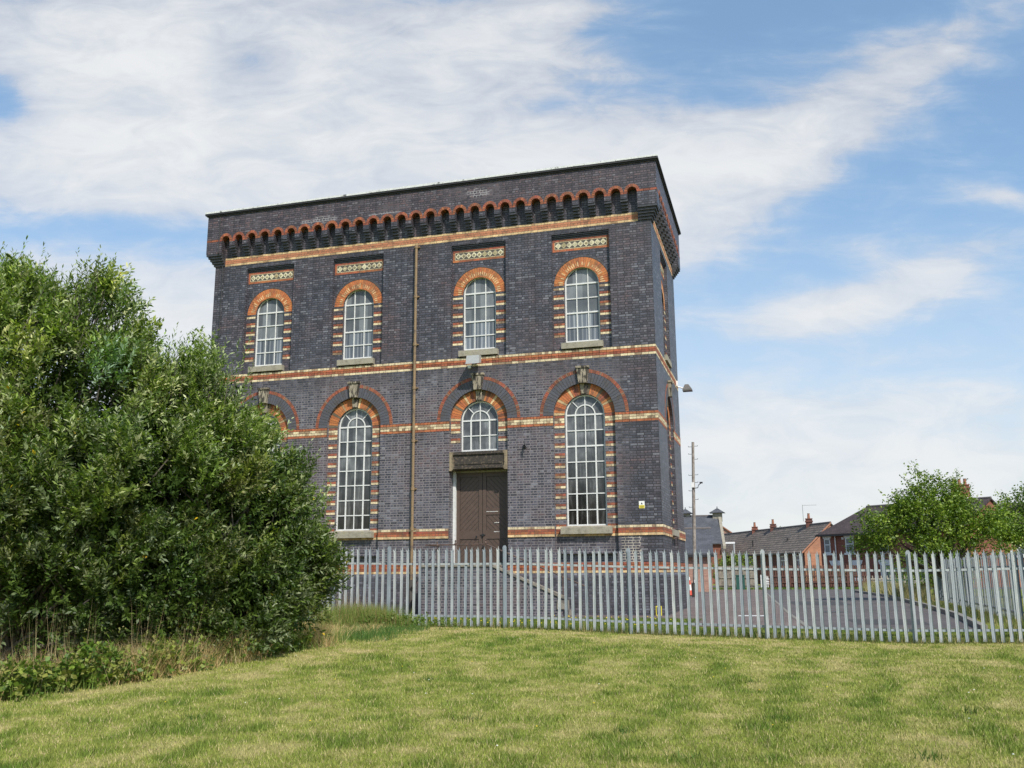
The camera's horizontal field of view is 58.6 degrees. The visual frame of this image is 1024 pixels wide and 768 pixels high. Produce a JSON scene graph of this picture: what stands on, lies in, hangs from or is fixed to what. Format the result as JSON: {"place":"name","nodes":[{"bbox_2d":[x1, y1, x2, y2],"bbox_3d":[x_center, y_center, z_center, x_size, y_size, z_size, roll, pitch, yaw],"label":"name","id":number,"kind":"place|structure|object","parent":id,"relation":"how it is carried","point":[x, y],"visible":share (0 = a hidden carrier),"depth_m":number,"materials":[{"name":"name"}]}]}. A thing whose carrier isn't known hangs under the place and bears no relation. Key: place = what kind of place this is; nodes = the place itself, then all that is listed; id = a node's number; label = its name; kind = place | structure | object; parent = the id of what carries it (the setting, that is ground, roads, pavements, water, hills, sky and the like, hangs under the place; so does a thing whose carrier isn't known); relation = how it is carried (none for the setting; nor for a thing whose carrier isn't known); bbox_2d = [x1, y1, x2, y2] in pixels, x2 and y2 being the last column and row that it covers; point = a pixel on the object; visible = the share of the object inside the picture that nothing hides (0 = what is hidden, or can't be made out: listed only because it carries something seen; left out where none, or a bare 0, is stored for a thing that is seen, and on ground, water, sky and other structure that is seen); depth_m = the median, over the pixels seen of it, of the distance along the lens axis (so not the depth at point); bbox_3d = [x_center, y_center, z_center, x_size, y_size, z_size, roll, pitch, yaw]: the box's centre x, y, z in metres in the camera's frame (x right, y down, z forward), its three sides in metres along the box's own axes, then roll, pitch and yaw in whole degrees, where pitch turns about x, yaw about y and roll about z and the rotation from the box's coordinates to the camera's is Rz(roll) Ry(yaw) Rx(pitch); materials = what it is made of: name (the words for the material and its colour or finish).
{"place":"outdoors","nodes":[
{"label":"outdoors","id":0,"kind":"place"},
{"bbox_2d":[0,583,1023,767],"bbox_3d":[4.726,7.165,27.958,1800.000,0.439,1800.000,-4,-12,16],"label":"ground","id":1,"kind":"structure","parent":0,"point":[910,634],"depth_m":10.59,"materials":[{"name":"green plant"}]},
{"bbox_2d":[0,236,244,665],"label":"willow shrub","id":2,"kind":"object","parent":1,"relation":"on","point":[55,537],"visible":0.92,"depth_m":13.66,"materials":[{"name":"green plant"}]},
{"bbox_2d":[0,593,308,694],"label":"grass stalks","id":3,"kind":"object","parent":1,"relation":"on","point":[98,645],"depth_m":11.97,"materials":[{"name":"plant"}]},
{"bbox_2d":[0,625,312,700],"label":"bramble","id":4,"kind":"object","parent":1,"relation":"on","point":[111,653],"visible":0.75,"depth_m":12.09,"materials":[{"name":"green plant"}]},
{"bbox_2d":[0,615,351,700],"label":"dry grass","id":5,"kind":"structure","parent":1,"relation":"on","point":[318,634],"depth_m":13.43,"materials":[{"name":"green plant"}]},
{"bbox_2d":[0,625,354,701],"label":"green undergrowth","id":6,"kind":"object","parent":1,"relation":"on","point":[83,686],"visible":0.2,"depth_m":12.25,"materials":[{"name":"green plant"}]},
{"bbox_2d":[77,322,355,660],"bbox_3d":[-5.171,1.972,15.436,4.092,5.995,4.126,-4,-12,16],"label":"willow shrub","id":7,"kind":"object","parent":1,"relation":"on","point":[285,566],"visible":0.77,"depth_m":14.81,"materials":[{"name":"green plant"}]},
{"bbox_2d":[298,621,395,635],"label":"dry grass","id":8,"kind":"structure","parent":1,"relation":"on","point":[348,628],"depth_m":19.72,"materials":[{"name":"beige plant"}]},
{"bbox_2d":[309,586,391,622],"bbox_3d":[-3.707,5.139,21.295,1.937,1.028,1.236,8,-14,-36],"label":"weed mound","id":9,"kind":"object","parent":1,"relation":"on","point":[356,603],"visible":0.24,"depth_m":21.17,"materials":[{"name":"green plant"}]},
{"bbox_2d":[327,621,429,641],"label":"green undergrowth","id":10,"kind":"object","parent":1,"relation":"on","point":[365,634],"visible":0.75,"depth_m":18.60,"materials":[{"name":"green plant"}]},
{"bbox_2d":[302,601,474,629],"bbox_3d":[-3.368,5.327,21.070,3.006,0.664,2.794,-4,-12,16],"label":"weed mound","id":11,"kind":"object","parent":1,"relation":"on","point":[347,616],"visible":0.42,"depth_m":20.59,"materials":[{"name":"green plant"}]},
{"bbox_2d":[205,154,686,615],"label":"brick water tower","id":12,"kind":"structure","parent":1,"relation":"on","point":[372,319],"depth_m":31.42,"materials":[{"name":"brick"}]},
{"bbox_2d":[255,298,283,365],"bbox_3d":[-9.015,-1.961,34.152,1.190,2.635,0.060,-4,-12,16],"label":"window","id":13,"kind":"structure","parent":12,"relation":"in","point":[270,315],"depth_m":34.15,"materials":[{"name":"white glass"}]},
{"bbox_2d":[261,414,279,452],"bbox_3d":[-8.981,3.212,33.085,1.320,4.290,0.060,-4,-12,16],"label":"window","id":14,"kind":"structure","parent":12,"relation":"in","point":[272,416],"depth_m":33.37,"materials":[{"name":"white glass"}]},
{"bbox_2d":[336,409,371,530],"bbox_3d":[-5.505,2.986,32.100,1.320,4.290,0.060,-4,-12,16],"label":"window","id":15,"kind":"structure","parent":12,"relation":"in","point":[355,428],"depth_m":32.09,"materials":[{"name":"white glass"}]},
{"bbox_2d":[343,289,373,359],"bbox_3d":[-5.539,-2.187,33.167,1.190,2.635,0.060,-4,-12,16],"label":"window","id":16,"kind":"structure","parent":12,"relation":"in","point":[359,305],"depth_m":33.16,"materials":[{"name":"grey glass"}]},
{"bbox_2d":[465,355,480,368],"bbox_3d":[-1.303,-0.781,31.071,0.560,0.380,0.560,-4,-12,16],"label":"floodlight","id":17,"kind":"object","parent":12,"relation":"attached to","point":[470,359],"visible":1,"depth_m":30.84,"materials":[{"name":"white plastic"}]},
{"bbox_2d":[464,277,495,349],"bbox_3d":[-1.103,-2.476,31.911,1.190,2.635,0.060,-4,-12,16],"label":"window","id":18,"kind":"structure","parent":12,"relation":"in","point":[480,293],"depth_m":31.90,"materials":[{"name":"grey glass"}]},
{"bbox_2d":[462,401,497,451],"bbox_3d":[-1.077,1.435,31.104,1.320,1.710,0.060,-4,-12,16],"label":"window","id":19,"kind":"structure","parent":12,"relation":"in","point":[480,418],"depth_m":31.10,"materials":[{"name":"white glass"}]},
{"bbox_2d":[456,471,507,562],"bbox_3d":[-0.987,4.504,30.716,1.860,3.060,0.140,-4,-12,16],"label":"door","id":20,"kind":"structure","parent":12,"relation":"in","point":[482,497],"depth_m":30.75,"materials":[{"name":"brown paint"}]},
{"bbox_2d":[565,267,599,342],"bbox_3d":[2.393,-2.703,30.921,1.190,2.635,0.060,-4,-12,16],"label":"window","id":21,"kind":"structure","parent":12,"relation":"in","point":[582,305],"depth_m":30.91,"materials":[{"name":"grey glass"}]},
{"bbox_2d":[565,395,606,525],"bbox_3d":[2.427,2.471,29.853,1.320,4.290,0.060,-4,-12,16],"label":"window","id":22,"kind":"structure","parent":12,"relation":"in","point":[585,418],"depth_m":29.84,"materials":[{"name":"white glass"}]},
{"bbox_2d":[639,501,644,507],"bbox_3d":[4.096,3.809,28.821,0.180,0.230,0.017,-4,-12,16],"label":"warning sign","id":23,"kind":"object","parent":12,"relation":"attached to","point":[641,504],"visible":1,"depth_m":28.82,"materials":[{"name":"white plastic"}]},
{"bbox_2d":[676,381,692,391],"bbox_3d":[6.654,0.081,35.306,0.609,0.420,0.320,-4,-12,16],"label":"floodlight","id":24,"kind":"object","parent":12,"relation":"attached to","point":[686,388],"visible":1,"depth_m":35.16,"materials":[{"name":"white plastic"}]},
{"bbox_2d":[435,615,670,627],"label":"dandelions","id":25,"kind":"object","parent":1,"relation":"on","point":[568,616],"visible":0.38,"depth_m":23.46,"materials":[{"name":"green plant"}]},
{"bbox_2d":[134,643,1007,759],"bbox_3d":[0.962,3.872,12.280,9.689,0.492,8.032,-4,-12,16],"label":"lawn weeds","id":26,"kind":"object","parent":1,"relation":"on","point":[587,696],"visible":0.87,"depth_m":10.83,"materials":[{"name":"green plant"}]},
{"bbox_2d":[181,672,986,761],"bbox_3d":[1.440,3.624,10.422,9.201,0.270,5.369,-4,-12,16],"label":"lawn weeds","id":27,"kind":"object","parent":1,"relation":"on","point":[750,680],"visible":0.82,"depth_m":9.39,"materials":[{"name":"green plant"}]},
{"bbox_2d":[302,545,1023,641],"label":"palisade fence","id":28,"kind":"object","parent":1,"relation":"on","point":[914,630],"visible":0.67,"depth_m":19.55,"materials":[{"name":"metal"}]},
{"bbox_2d":[683,507,725,583],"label":"ventilated brick building","id":29,"kind":"structure","parent":1,"relation":"on","point":[714,521],"depth_m":100.23,"materials":[{"name":"grey brick"}]},
{"bbox_2d":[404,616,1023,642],"bbox_3d":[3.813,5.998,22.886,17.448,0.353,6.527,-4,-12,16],"label":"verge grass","id":30,"kind":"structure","parent":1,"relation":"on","point":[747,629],"depth_m":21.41,"materials":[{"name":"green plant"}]},
{"bbox_2d":[721,505,832,583],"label":"tiled bungalow","id":31,"kind":"object","parent":1,"relation":"on","point":[773,539],"visible":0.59,"depth_m":91.27,"materials":[{"name":"grey tile"}]},
{"bbox_2d":[780,556,784,567],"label":"window","id":32,"kind":"structure","parent":31,"relation":"in","point":[782,557],"depth_m":88.32,"materials":[{"name":"grey glass"}]},
{"bbox_2d":[796,555,799,567],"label":"window","id":33,"kind":"structure","parent":31,"relation":"in","point":[797,556],"depth_m":85.08,"materials":[{"name":"grey glass"}]},
{"bbox_2d":[799,571,846,580],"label":"garden shrub","id":34,"kind":"object","parent":1,"relation":"on","point":[822,574],"visible":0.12,"depth_m":67.62,"materials":[{"name":"green plant"}]},
{"bbox_2d":[713,585,1021,629],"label":"asphalt yard","id":35,"kind":"structure","parent":1,"relation":"on","point":[866,610],"depth_m":30.28,"materials":[{"name":"grey asphalt"}]},
{"bbox_2d":[726,542,735,564],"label":"street lamp","id":36,"kind":"object","parent":35,"relation":"on","point":[733,543],"visible":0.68,"depth_m":84.92,"materials":[{"name":"white metal"}]},
{"bbox_2d":[712,551,754,583],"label":"garden bush","id":37,"kind":"object","parent":35,"relation":"on","point":[735,559],"visible":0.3,"depth_m":71.57,"materials":[{"name":"green plant"}]},
{"bbox_2d":[714,565,754,587],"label":"board fence","id":38,"kind":"object","parent":35,"relation":"on","point":[729,577],"visible":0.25,"depth_m":67.64,"materials":[{"name":"beige wood"}]},
{"bbox_2d":[767,593,809,626],"bbox_3d":[12.459,10.248,43.579,0.189,0.001,47.148,-3,-12,13],"label":"drainage line","id":39,"kind":"object","parent":35,"relation":"on","point":[794,617],"visible":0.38,"depth_m":27.22,"materials":[{"name":"concrete"}]},
{"bbox_2d":[760,565,871,586],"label":"picket fence","id":40,"kind":"object","parent":35,"relation":"on","point":[791,576],"visible":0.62,"depth_m":66.57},
{"bbox_2d":[760,575,768,586],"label":"picket gate","id":41,"kind":"structure","parent":40,"relation":"attached to","point":[767,578],"depth_m":67.17,"materials":[{"name":"white paint"}]},
{"bbox_2d":[770,581,862,587],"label":"brick garden wall","id":42,"kind":"structure","parent":35,"relation":"on","point":[807,586],"depth_m":66.84,"materials":[{"name":"red brick"}]},
{"bbox_2d":[791,601,850,604],"bbox_3d":[12.591,8.990,37.476,2.228,0.001,4.862,-3,-12,12],"label":"asphalt patch","id":43,"kind":"object","parent":35,"relation":"on","point":[817,602],"visible":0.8,"depth_m":37.17,"materials":[{"name":"grey asphalt"}]},
{"bbox_2d":[848,619,929,624],"bbox_3d":[9.754,6.167,23.695,1.900,0.001,2.800,-4,-12,16],"label":"asphalt patch","id":44,"kind":"object","parent":35,"relation":"on","point":[867,621],"visible":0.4,"depth_m":23.75,"materials":[{"name":"grey asphalt"}]},
{"bbox_2d":[862,575,922,585],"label":"picket fence","id":45,"kind":"object","parent":35,"relation":"on","point":[872,578],"visible":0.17,"depth_m":67.54,"materials":[{"name":"wood"}]},
{"bbox_2d":[855,590,987,628],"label":"kerb","id":46,"kind":"structure","parent":35,"relation":"on","point":[969,620],"depth_m":27.97,"materials":[{"name":"concrete"}]},
{"bbox_2d":[1001,503,1023,586],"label":"orange brick house","id":47,"kind":"structure","parent":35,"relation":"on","point":[1013,550],"depth_m":68.95,"materials":[{"name":"brick"}]},
{"bbox_2d":[858,580,938,601],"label":"long dry grass","id":48,"kind":"structure","parent":1,"relation":"on","point":[905,589],"depth_m":41.98,"materials":[{"name":"plant"}]},
{"bbox_2d":[886,568,913,585],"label":"garden gate mesh","id":49,"kind":"object","parent":1,"relation":"on","point":[896,577],"depth_m":53.63,"materials":[{"name":"green paint"}]},
{"bbox_2d":[842,459,1023,577],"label":"broadleaf tree","id":50,"kind":"object","parent":1,"relation":"on","point":[950,507],"visible":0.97,"depth_m":39.50,"materials":[{"name":"green plant"}]},
{"bbox_2d":[885,545,983,593],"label":"hedge","id":51,"kind":"object","parent":1,"relation":"on","point":[931,577],"visible":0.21,"depth_m":49.61,"materials":[{"name":"green plant"}]},
{"bbox_2d":[915,599,1023,628],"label":"kerb weeds","id":52,"kind":"object","parent":1,"relation":"on","point":[996,620],"visible":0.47,"depth_m":24.95,"materials":[{"name":"green plant"}]},
{"bbox_2d":[937,551,1023,619],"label":"palisade fence","id":53,"kind":"object","parent":1,"relation":"on","point":[968,597],"visible":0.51,"depth_m":28.68,"materials":[{"name":"metal"}]},
{"bbox_2d":[982,481,1023,552],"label":"broadleaf tree","id":54,"kind":"object","parent":1,"relation":"on","point":[1019,525],"visible":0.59,"depth_m":42.36,"materials":[{"name":"green plant"}]},
{"bbox_2d":[0,0,1023,532],"label":"sky","id":55,"kind":"structure","parent":0,"point":[844,179],"materials":[{"name":"blue"}]},
{"bbox_2d":[313,589,803,627],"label":"paved path","id":56,"kind":"structure","parent":0,"point":[730,604],"depth_m":30.45,"materials":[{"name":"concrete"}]},
{"bbox_2d":[421,539,584,616],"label":"entrance steps","id":57,"kind":"structure","parent":56,"relation":"on","point":[494,577],"depth_m":28.43,"materials":[{"name":"grey brick"}]},
{"bbox_2d":[689,577,691,595],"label":"traffic cone","id":58,"kind":"object","parent":56,"relation":"on","point":[690,587],"visible":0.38,"depth_m":49.44,"materials":[{"name":"red plastic"}]},
{"bbox_2d":[688,442,702,596],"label":"telegraph pole","id":59,"kind":"object","parent":56,"relation":"on","point":[693,482],"visible":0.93,"depth_m":48.01,"materials":[{"name":"wood"}]},
{"bbox_2d":[684,527,713,591],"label":"slate roofed outbuilding","id":60,"kind":"structure","parent":56,"relation":"on","point":[704,544],"depth_m":60.69,"materials":[{"name":"grey brick"}]},
{"bbox_2d":[735,575,744,589],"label":"service cabinet","id":61,"kind":"object","parent":56,"relation":"on","point":[738,583],"visible":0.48,"depth_m":65.95,"materials":[{"name":"green metal"}]},
{"bbox_2d":[294,618,1023,643],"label":"fence foot grass","id":62,"kind":"structure","parent":0,"point":[709,634],"depth_m":19.38,"materials":[{"name":"green plant"}]},
{"bbox_2d":[723,527,731,533],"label":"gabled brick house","id":63,"kind":"structure","parent":0,"point":[725,530],"depth_m":124.53,"materials":[{"name":"brick"}]},
{"bbox_2d":[713,587,858,589],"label":"verge grass","id":64,"kind":"structure","parent":0,"point":[759,588],"depth_m":65.35,"materials":[{"name":"green plant"}]},
{"bbox_2d":[815,478,1002,587],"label":"brown brick house","id":65,"kind":"structure","parent":0,"point":[833,538],"depth_m":75.50,"materials":[{"name":"brick"}]},
{"bbox_2d":[823,536,831,554],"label":"window","id":66,"kind":"structure","parent":65,"relation":"in","point":[827,546],"depth_m":77.28,"materials":[{"name":"white glass"}]},
{"bbox_2d":[829,561,841,580],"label":"window","id":67,"kind":"structure","parent":65,"relation":"in","point":[831,562],"depth_m":76.20,"materials":[{"name":"grey glass"}]},
{"bbox_2d":[843,535,855,554],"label":"window","id":68,"kind":"structure","parent":65,"relation":"in","point":[847,543],"depth_m":75.52,"materials":[{"name":"white glass"}]},
{"bbox_2d":[848,560,862,580],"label":"window","id":69,"kind":"structure","parent":65,"relation":"in","point":[854,562],"depth_m":74.68,"materials":[{"name":"grey glass"}]},
{"bbox_2d":[878,560,890,580],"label":"window","id":70,"kind":"structure","parent":65,"relation":"in","point":[887,563],"depth_m":72.36,"materials":[{"name":"grey glass"}]}
]}

